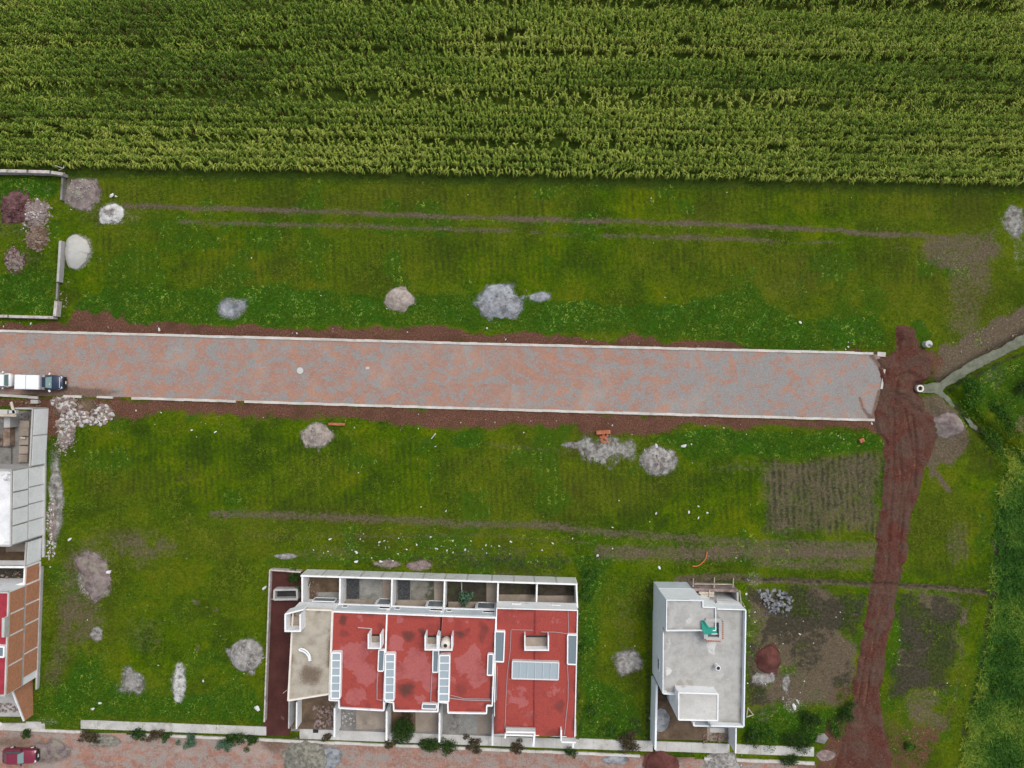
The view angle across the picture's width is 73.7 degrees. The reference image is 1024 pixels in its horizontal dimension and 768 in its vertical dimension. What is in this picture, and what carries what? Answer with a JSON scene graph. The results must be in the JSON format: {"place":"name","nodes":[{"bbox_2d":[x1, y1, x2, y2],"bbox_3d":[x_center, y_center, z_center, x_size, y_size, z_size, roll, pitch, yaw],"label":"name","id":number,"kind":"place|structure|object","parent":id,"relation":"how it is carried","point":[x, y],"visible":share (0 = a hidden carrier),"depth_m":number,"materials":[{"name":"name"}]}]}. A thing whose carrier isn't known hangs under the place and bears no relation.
{"place":"outdoors","nodes":[
{"label":"outdoors","id":0,"kind":"place"},
{"bbox_2d":[0,723,45,728],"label":"pavement","id":1,"kind":"structure","parent":0,"point":[22,725],"depth_m":78.90,"materials":[{"name":"concrete"}]},
{"bbox_2d":[81,720,265,735],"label":"pavement","id":2,"kind":"structure","parent":0,"point":[179,727],"depth_m":78.91,"materials":[{"name":"concrete"}]},
{"bbox_2d":[309,577,338,598],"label":"garden soil","id":3,"kind":"structure","parent":0,"point":[325,584],"depth_m":78.98,"materials":[{"name":"soil"}]},
{"bbox_2d":[360,579,381,598],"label":"patio","id":4,"kind":"structure","parent":0,"point":[370,588],"depth_m":78.96,"materials":[{"name":"grey concrete"}]},
{"bbox_2d":[356,702,386,728],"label":"driveway","id":5,"kind":"structure","parent":0,"point":[365,719],"depth_m":78.95,"materials":[{"name":"beige concrete"}]},
{"bbox_2d":[291,700,493,735],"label":"front yard","id":6,"kind":"structure","parent":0,"point":[384,730],"depth_m":78.99,"materials":[{"name":"concrete"}]},
{"bbox_2d":[391,718,414,744],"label":"tree","id":7,"kind":"object","parent":6,"relation":"on","point":[402,733],"visible":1,"depth_m":77.09,"materials":[{"name":"green plant"}]},
{"bbox_2d":[0,730,815,767],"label":"road","id":8,"kind":"structure","parent":0,"point":[127,751],"depth_m":78.97,"materials":[{"name":"brick"}]},
{"bbox_2d":[2,746,38,765],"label":"maroon car","id":9,"kind":"object","parent":8,"relation":"on","point":[12,755],"visible":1,"depth_m":78.02,"materials":[{"name":"red paint"}]},
{"bbox_2d":[35,739,71,761],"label":"sand pile","id":10,"kind":"object","parent":8,"relation":"on","point":[56,750],"visible":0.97,"depth_m":78.88,"materials":[{"name":"sand"}]},
{"bbox_2d":[89,735,119,746],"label":"sand pile","id":11,"kind":"object","parent":8,"relation":"on","point":[105,740],"visible":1,"depth_m":78.89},
{"bbox_2d":[281,738,326,767],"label":"gravel pile","id":12,"kind":"object","parent":8,"relation":"on","point":[305,754],"visible":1,"depth_m":78.58,"materials":[{"name":"gravel"}]},
{"bbox_2d":[324,747,341,767],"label":"sand pile","id":13,"kind":"object","parent":8,"relation":"on","point":[333,757],"visible":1,"depth_m":78.90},
{"bbox_2d":[642,751,678,767],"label":"gravel pile","id":14,"kind":"object","parent":8,"relation":"on","point":[659,759],"visible":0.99,"depth_m":78.61,"materials":[{"name":"gravel"}]},
{"bbox_2d":[704,752,741,767],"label":"sand pile","id":15,"kind":"object","parent":8,"relation":"on","point":[722,760],"visible":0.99,"depth_m":78.72,"materials":[{"name":"grey stone"}]},
{"bbox_2d":[411,580,433,599],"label":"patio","id":16,"kind":"structure","parent":0,"point":[422,590],"depth_m":78.96,"materials":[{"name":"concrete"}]},
{"bbox_2d":[416,712,438,731],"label":"driveway","id":17,"kind":"structure","parent":0,"point":[427,721],"depth_m":78.95,"materials":[{"name":"beige concrete"}]},
{"bbox_2d":[434,581,443,600],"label":"patio","id":18,"kind":"structure","parent":0,"point":[438,590],"depth_m":78.94,"materials":[{"name":"beige concrete"}]},
{"bbox_2d":[300,729,578,748],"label":"pavement","id":19,"kind":"structure","parent":0,"point":[540,742],"depth_m":78.91,"materials":[{"name":"concrete"}]},
{"bbox_2d":[417,738,439,752],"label":"shrub","id":20,"kind":"object","parent":19,"relation":"on","point":[430,744],"visible":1,"depth_m":78.24,"materials":[{"name":"green plant"}]},
{"bbox_2d":[0,332,882,418],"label":"road","id":21,"kind":"structure","parent":0,"point":[830,385],"depth_m":78.97,"materials":[{"name":"brick"}]},
{"bbox_2d":[0,371,14,388],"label":"white van","id":22,"kind":"object","parent":21,"relation":"on","point":[6,379],"visible":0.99,"depth_m":77.72,"materials":[{"name":"white paint"}]},
{"bbox_2d":[14,373,66,391],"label":"pickup truck","id":23,"kind":"object","parent":21,"relation":"on","point":[49,382],"visible":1,"depth_m":77.28,"materials":[{"name":"blue paint"}]},
{"bbox_2d":[446,581,485,606],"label":"garden soil","id":24,"kind":"structure","parent":0,"point":[478,589],"depth_m":78.98,"materials":[{"name":"soil"}]},
{"bbox_2d":[459,714,476,732],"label":"driveway","id":25,"kind":"structure","parent":0,"point":[467,723],"depth_m":78.95,"materials":[{"name":"grey concrete"}]},
{"bbox_2d":[477,707,491,733],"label":"driveway","id":26,"kind":"structure","parent":0,"point":[484,723],"depth_m":78.96,"materials":[{"name":"beige concrete"}]},
{"bbox_2d":[486,582,496,603],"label":"patio","id":27,"kind":"structure","parent":0,"point":[491,592],"depth_m":78.95,"materials":[{"name":"beige concrete"}]},
{"bbox_2d":[0,0,1023,767],"bbox_3d":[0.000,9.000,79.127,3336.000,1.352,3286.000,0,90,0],"label":"ground","id":28,"kind":"structure","parent":0,"point":[822,652],"depth_m":79.00,"materials":[{"name":"plant"}]},
{"bbox_2d":[0,692,20,716],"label":"front yard","id":29,"kind":"structure","parent":28,"relation":"on","point":[8,698],"depth_m":78.98,"materials":[{"name":"grey concrete"}]},
{"bbox_2d":[0,568,23,577],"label":"patio","id":30,"kind":"structure","parent":28,"relation":"on","point":[9,572],"depth_m":78.98,"materials":[{"name":"soil"}]},
{"bbox_2d":[3,243,25,276],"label":"rubble pile","id":31,"kind":"object","parent":28,"relation":"on","point":[14,260],"visible":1,"depth_m":78.81,"materials":[{"name":"stone"}]},
{"bbox_2d":[0,188,31,226],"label":"rubble pile","id":32,"kind":"object","parent":28,"relation":"on","point":[12,207],"visible":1,"depth_m":78.66,"materials":[{"name":"stone"}]},
{"bbox_2d":[0,536,40,559],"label":"patio","id":33,"kind":"structure","parent":28,"relation":"on","point":[4,555],"depth_m":78.98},
{"bbox_2d":[0,561,43,695],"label":"brick house","id":34,"kind":"structure","parent":28,"relation":"on","point":[21,600],"depth_m":76.30,"materials":[{"name":"orange paint"}]},
{"bbox_2d":[12,679,32,720],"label":"front wall","id":35,"kind":"structure","parent":28,"relation":"on","point":[23,696],"depth_m":77.81,"materials":[{"name":"white paint"}]},
{"bbox_2d":[0,407,48,565],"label":"unfinished house","id":36,"kind":"structure","parent":28,"relation":"on","point":[22,502],"depth_m":76.63,"materials":[{"name":"grey concrete"}]},
{"bbox_2d":[0,411,31,463],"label":"floor slab","id":37,"kind":"structure","parent":36,"relation":"attached to","point":[15,447],"depth_m":78.98,"materials":[{"name":"concrete"}]},
{"bbox_2d":[0,448,12,463],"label":"pit wall","id":38,"kind":"structure","parent":37,"relation":"on","point":[6,455],"depth_m":78.70,"materials":[{"name":"concrete"}]},
{"bbox_2d":[0,428,14,445],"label":"cement sacks","id":39,"kind":"object","parent":37,"relation":"on","point":[7,437],"visible":0.9,"depth_m":78.10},
{"bbox_2d":[0,169,67,177],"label":"block wall","id":40,"kind":"structure","parent":28,"relation":"on","point":[29,172],"depth_m":78.02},
{"bbox_2d":[20,195,53,232],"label":"rubble pile","id":41,"kind":"object","parent":28,"relation":"on","point":[36,214],"visible":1,"depth_m":78.76,"materials":[{"name":"stone"}]},
{"bbox_2d":[22,222,51,254],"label":"rubble pile","id":42,"kind":"object","parent":28,"relation":"on","point":[36,237],"visible":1,"depth_m":78.75,"materials":[{"name":"stone"}]},
{"bbox_2d":[0,727,82,732],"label":"kerb","id":43,"kind":"structure","parent":28,"relation":"on","point":[47,730],"depth_m":78.88,"materials":[{"name":"concrete"}]},
{"bbox_2d":[46,496,56,567],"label":"rubble pile","id":44,"kind":"object","parent":28,"relation":"on","point":[52,524],"visible":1,"depth_m":78.94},
{"bbox_2d":[48,454,62,538],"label":"sand film","id":45,"kind":"object","parent":28,"relation":"on","point":[55,485],"visible":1,"depth_m":78.97,"materials":[{"name":"grey stone"}]},
{"bbox_2d":[56,241,65,282],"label":"block wall","id":46,"kind":"structure","parent":28,"relation":"on","point":[61,262],"depth_m":78.40,"materials":[{"name":"grey concrete"}]},
{"bbox_2d":[53,421,76,455],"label":"rubble pile","id":47,"kind":"object","parent":28,"relation":"on","point":[65,441],"visible":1,"depth_m":78.89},
{"bbox_2d":[65,234,89,268],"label":"gravel pile","id":48,"kind":"object","parent":28,"relation":"on","point":[77,249],"visible":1,"depth_m":78.51,"materials":[{"name":"gravel"}]},
{"bbox_2d":[50,396,114,436],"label":"rubble pile","id":49,"kind":"object","parent":28,"relation":"on","point":[73,412],"visible":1,"depth_m":78.75,"materials":[{"name":"stone"}]},
{"bbox_2d":[65,178,101,210],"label":"sand pile","id":50,"kind":"object","parent":28,"relation":"on","point":[82,194],"visible":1,"depth_m":78.81,"materials":[{"name":"gravel"}]},
{"bbox_2d":[74,550,111,601],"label":"rubble pile","id":51,"kind":"object","parent":28,"relation":"on","point":[92,567],"visible":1,"depth_m":78.81,"materials":[{"name":"stone"}]},
{"bbox_2d":[99,204,123,224],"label":"lime pile","id":52,"kind":"object","parent":28,"relation":"on","point":[111,213],"visible":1,"depth_m":78.80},
{"bbox_2d":[121,666,143,693],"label":"sand film","id":53,"kind":"object","parent":28,"relation":"on","point":[129,675],"visible":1,"depth_m":78.97,"materials":[{"name":"sand"}]},
{"bbox_2d":[173,663,185,701],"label":"sand film","id":54,"kind":"object","parent":28,"relation":"on","point":[179,683],"visible":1,"depth_m":78.95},
{"bbox_2d":[219,299,244,316],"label":"sand pile","id":55,"kind":"object","parent":28,"relation":"on","point":[227,307],"visible":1,"depth_m":78.91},
{"bbox_2d":[227,639,264,674],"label":"sand pile","id":56,"kind":"object","parent":28,"relation":"on","point":[245,655],"visible":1,"depth_m":78.69,"materials":[{"name":"grey stone"}]},
{"bbox_2d":[263,568,271,721],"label":"yard wall","id":57,"kind":"structure","parent":28,"relation":"on","point":[267,645],"depth_m":78.40,"materials":[{"name":"concrete"}]},
{"bbox_2d":[263,571,302,735],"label":"yard","id":58,"kind":"structure","parent":28,"relation":"on","point":[276,723],"depth_m":78.98,"materials":[{"name":"soil"}]},
{"bbox_2d":[273,586,299,600],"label":"trough","id":59,"kind":"object","parent":58,"relation":"on","point":[286,593],"visible":1,"depth_m":78.39,"materials":[{"name":"grey concrete"}]},
{"bbox_2d":[284,597,338,700],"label":"row house","id":60,"kind":"structure","parent":28,"relation":"on","point":[308,624],"depth_m":74.15,"materials":[{"name":"white paint"}]},
{"bbox_2d":[291,695,333,728],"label":"front yard","id":61,"kind":"structure","parent":28,"relation":"on","point":[309,717],"depth_m":78.98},
{"bbox_2d":[312,705,333,729],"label":"rubble","id":62,"kind":"object","parent":61,"relation":"on","point":[328,710],"visible":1,"depth_m":78.80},
{"bbox_2d":[300,422,333,447],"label":"sand pile","id":63,"kind":"object","parent":28,"relation":"on","point":[316,434],"visible":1,"depth_m":78.82,"materials":[{"name":"sand"}]},
{"bbox_2d":[334,701,355,728],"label":"front yard","id":64,"kind":"structure","parent":28,"relation":"on","point":[346,712],"depth_m":78.98,"materials":[{"name":"concrete"}]},
{"bbox_2d":[347,579,358,598],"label":"gravel","id":65,"kind":"structure","parent":28,"relation":"on","point":[352,588],"depth_m":78.95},
{"bbox_2d":[329,598,390,710],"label":"row house","id":66,"kind":"structure","parent":28,"relation":"on","point":[359,643],"depth_m":74.15,"materials":[{"name":"red paint"}]},
{"bbox_2d":[132,732,639,757],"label":"kerb","id":67,"kind":"structure","parent":28,"relation":"on","point":[408,745],"depth_m":78.88,"materials":[{"name":"concrete"}]},
{"bbox_2d":[384,286,413,311],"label":"sand pile","id":68,"kind":"object","parent":28,"relation":"on","point":[399,298],"visible":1,"depth_m":78.78,"materials":[{"name":"sand"}]},
{"bbox_2d":[387,703,414,730],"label":"front yard","id":69,"kind":"structure","parent":28,"relation":"on","point":[395,716],"depth_m":78.98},
{"bbox_2d":[398,580,409,599],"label":"gravel","id":70,"kind":"structure","parent":28,"relation":"on","point":[403,589],"depth_m":78.95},
{"bbox_2d":[383,600,442,711],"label":"row house","id":71,"kind":"structure","parent":28,"relation":"on","point":[411,664],"depth_m":74.15,"materials":[{"name":"red paint"}]},
{"bbox_2d":[0,330,873,354],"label":"kerb","id":72,"kind":"structure","parent":28,"relation":"on","point":[435,342],"depth_m":78.87,"materials":[{"name":"concrete"}]},
{"bbox_2d":[300,569,577,584],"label":"garden wall","id":73,"kind":"structure","parent":28,"relation":"on","point":[440,577],"depth_m":77.41,"materials":[{"name":"white paint"}]},
{"bbox_2d":[440,703,458,731],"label":"front yard","id":74,"kind":"structure","parent":28,"relation":"on","point":[448,720],"depth_m":78.98,"materials":[{"name":"concrete"}]},
{"bbox_2d":[438,602,496,713],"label":"row house","id":75,"kind":"structure","parent":28,"relation":"on","point":[466,673],"depth_m":74.15,"materials":[{"name":"red paint"}]},
{"bbox_2d":[473,283,526,322],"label":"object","id":76,"kind":"object","parent":28,"relation":"on","point":[501,301],"visible":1,"depth_m":78.80,"materials":[{"name":"gravel"}]},
{"bbox_2d":[131,397,874,420],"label":"kerb","id":77,"kind":"structure","parent":28,"relation":"on","point":[478,408],"depth_m":78.87,"materials":[{"name":"concrete"}]},
{"bbox_2d":[494,601,577,747],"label":"row house","id":78,"kind":"structure","parent":28,"relation":"on","point":[535,654],"depth_m":74.15,"materials":[{"name":"red paint"}]},
{"bbox_2d":[576,555,603,586],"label":"shrub","id":79,"kind":"object","parent":28,"relation":"on","point":[592,576],"visible":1,"depth_m":78.31,"materials":[{"name":"green plant"}]},
{"bbox_2d":[578,438,635,464],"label":"sand film","id":80,"kind":"object","parent":28,"relation":"on","point":[597,452],"visible":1,"depth_m":78.97,"materials":[{"name":"sand"}]},
{"bbox_2d":[597,709,629,739],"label":"shrub","id":81,"kind":"object","parent":28,"relation":"on","point":[610,733],"visible":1,"depth_m":78.65,"materials":[{"name":"green plant"}]},
{"bbox_2d":[616,730,640,754],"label":"shrub","id":82,"kind":"object","parent":28,"relation":"on","point":[631,746],"visible":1,"depth_m":78.35,"materials":[{"name":"brown plant"}]},
{"bbox_2d":[615,650,642,675],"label":"sand pile","id":83,"kind":"object","parent":28,"relation":"on","point":[632,657],"visible":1,"depth_m":78.94,"materials":[{"name":"grey soil"}]},
{"bbox_2d":[650,676,657,749],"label":"boundary wall","id":84,"kind":"structure","parent":28,"relation":"on","point":[653,712],"depth_m":77.21,"materials":[{"name":"white paint"}]},
{"bbox_2d":[640,445,677,475],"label":"rubble pile","id":85,"kind":"object","parent":28,"relation":"on","point":[658,460],"visible":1,"depth_m":78.79,"materials":[{"name":"grey stone"}]},
{"bbox_2d":[649,708,669,731],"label":"sand pile","id":86,"kind":"object","parent":28,"relation":"on","point":[663,718],"visible":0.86,"depth_m":78.82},
{"bbox_2d":[655,679,706,739],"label":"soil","id":87,"kind":"structure","parent":28,"relation":"on","point":[676,729],"depth_m":78.98,"materials":[{"name":"soil"}]},
{"bbox_2d":[652,581,745,727],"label":"white house","id":88,"kind":"structure","parent":28,"relation":"on","point":[698,674],"depth_m":74.25,"materials":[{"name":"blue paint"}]},
{"bbox_2d":[687,582,737,591],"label":"boundary wall","id":89,"kind":"structure","parent":28,"relation":"on","point":[723,588],"depth_m":76.99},
{"bbox_2d":[704,757,814,764],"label":"kerb","id":90,"kind":"structure","parent":28,"relation":"on","point":[750,760],"depth_m":78.87,"materials":[{"name":"concrete"}]},
{"bbox_2d":[752,672,774,684],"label":"pile","id":91,"kind":"object","parent":28,"relation":"on","point":[762,679],"visible":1,"depth_m":78.98,"materials":[{"name":"grey stone"}]},
{"bbox_2d":[748,721,783,752],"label":"shrub","id":92,"kind":"object","parent":28,"relation":"on","point":[771,733],"visible":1,"depth_m":78.25,"materials":[{"name":"green plant"}]},
{"bbox_2d":[755,643,780,674],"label":"gravel pile","id":93,"kind":"object","parent":28,"relation":"on","point":[767,659],"visible":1,"depth_m":78.67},
{"bbox_2d":[780,725,813,754],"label":"shrub","id":94,"kind":"object","parent":28,"relation":"on","point":[791,742],"visible":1,"depth_m":78.19,"materials":[{"name":"green plant"}]},
{"bbox_2d":[798,710,822,732],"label":"shrub","id":95,"kind":"object","parent":28,"relation":"on","point":[812,719],"visible":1,"depth_m":78.45,"materials":[{"name":"green plant"}]},
{"bbox_2d":[835,701,855,723],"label":"shrub","id":96,"kind":"object","parent":28,"relation":"on","point":[847,714],"visible":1,"depth_m":78.29,"materials":[{"name":"green plant"}]},
{"bbox_2d":[934,411,964,438],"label":"earth mound","id":97,"kind":"object","parent":28,"relation":"on","point":[948,424],"visible":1,"depth_m":78.44,"materials":[{"name":"soil"}]},
{"bbox_2d":[960,374,985,407],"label":"shrub","id":98,"kind":"object","parent":28,"relation":"on","point":[970,389],"visible":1,"depth_m":78.50,"materials":[{"name":"green plant"}]},
{"bbox_2d":[955,444,1023,767],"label":"tall grass","id":99,"kind":"structure","parent":28,"relation":"on","point":[1013,612],"depth_m":78.79,"materials":[{"name":"green plant"}]},
{"bbox_2d":[980,425,1006,463],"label":"shrub","id":100,"kind":"object","parent":28,"relation":"on","point":[994,438],"visible":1,"depth_m":78.61,"materials":[{"name":"green plant"}]},
{"bbox_2d":[989,392,1015,427],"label":"shrub","id":101,"kind":"object","parent":28,"relation":"on","point":[998,406],"visible":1,"depth_m":78.56,"materials":[{"name":"green plant"}]},
{"bbox_2d":[1000,409,1023,441],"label":"shrub","id":102,"kind":"object","parent":28,"relation":"on","point":[1008,419],"visible":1,"depth_m":78.61,"materials":[{"name":"green plant"}]},
{"bbox_2d":[1005,206,1023,237],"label":"gravel pile","id":103,"kind":"object","parent":28,"relation":"on","point":[1012,220],"visible":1,"depth_m":79.00,"materials":[{"name":"gravel"}]},
{"bbox_2d":[0,0,1023,177],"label":"corn field","id":104,"kind":"structure","parent":0,"point":[669,113],"depth_m":77.89,"materials":[{"name":"green plant"}]},
{"bbox_2d":[499,583,534,593],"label":"garden soil","id":105,"kind":"structure","parent":0,"point":[512,588],"depth_m":78.97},
{"bbox_2d":[499,594,535,601],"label":"patio","id":106,"kind":"structure","parent":0,"point":[519,597],"depth_m":78.95,"materials":[{"name":"beige concrete"}]},
{"bbox_2d":[538,584,573,594],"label":"garden soil","id":107,"kind":"structure","parent":0,"point":[548,589],"depth_m":78.97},
{"bbox_2d":[537,595,574,602],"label":"patio","id":108,"kind":"structure","parent":0,"point":[558,598],"depth_m":78.95,"materials":[{"name":"beige concrete"}]},
{"bbox_2d":[579,738,652,751],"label":"pavement","id":109,"kind":"structure","parent":0,"point":[598,744],"depth_m":78.91,"materials":[{"name":"concrete"}]},
{"bbox_2d":[655,741,729,753],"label":"pavement","id":110,"kind":"structure","parent":0,"point":[696,747],"depth_m":78.92,"materials":[{"name":"concrete"}]},
{"bbox_2d":[736,744,813,756],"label":"pavement","id":111,"kind":"structure","parent":0,"point":[781,750],"depth_m":78.91,"materials":[{"name":"concrete"}]},
{"bbox_2d":[835,325,937,767],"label":"dirt road","id":112,"kind":"structure","parent":0,"point":[864,741],"depth_m":78.87,"materials":[{"name":"soil"}]},
{"bbox_2d":[922,334,1023,407],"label":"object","id":113,"kind":"structure","parent":0,"point":[980,362],"depth_m":79.36,"materials":[{"name":"concrete"}]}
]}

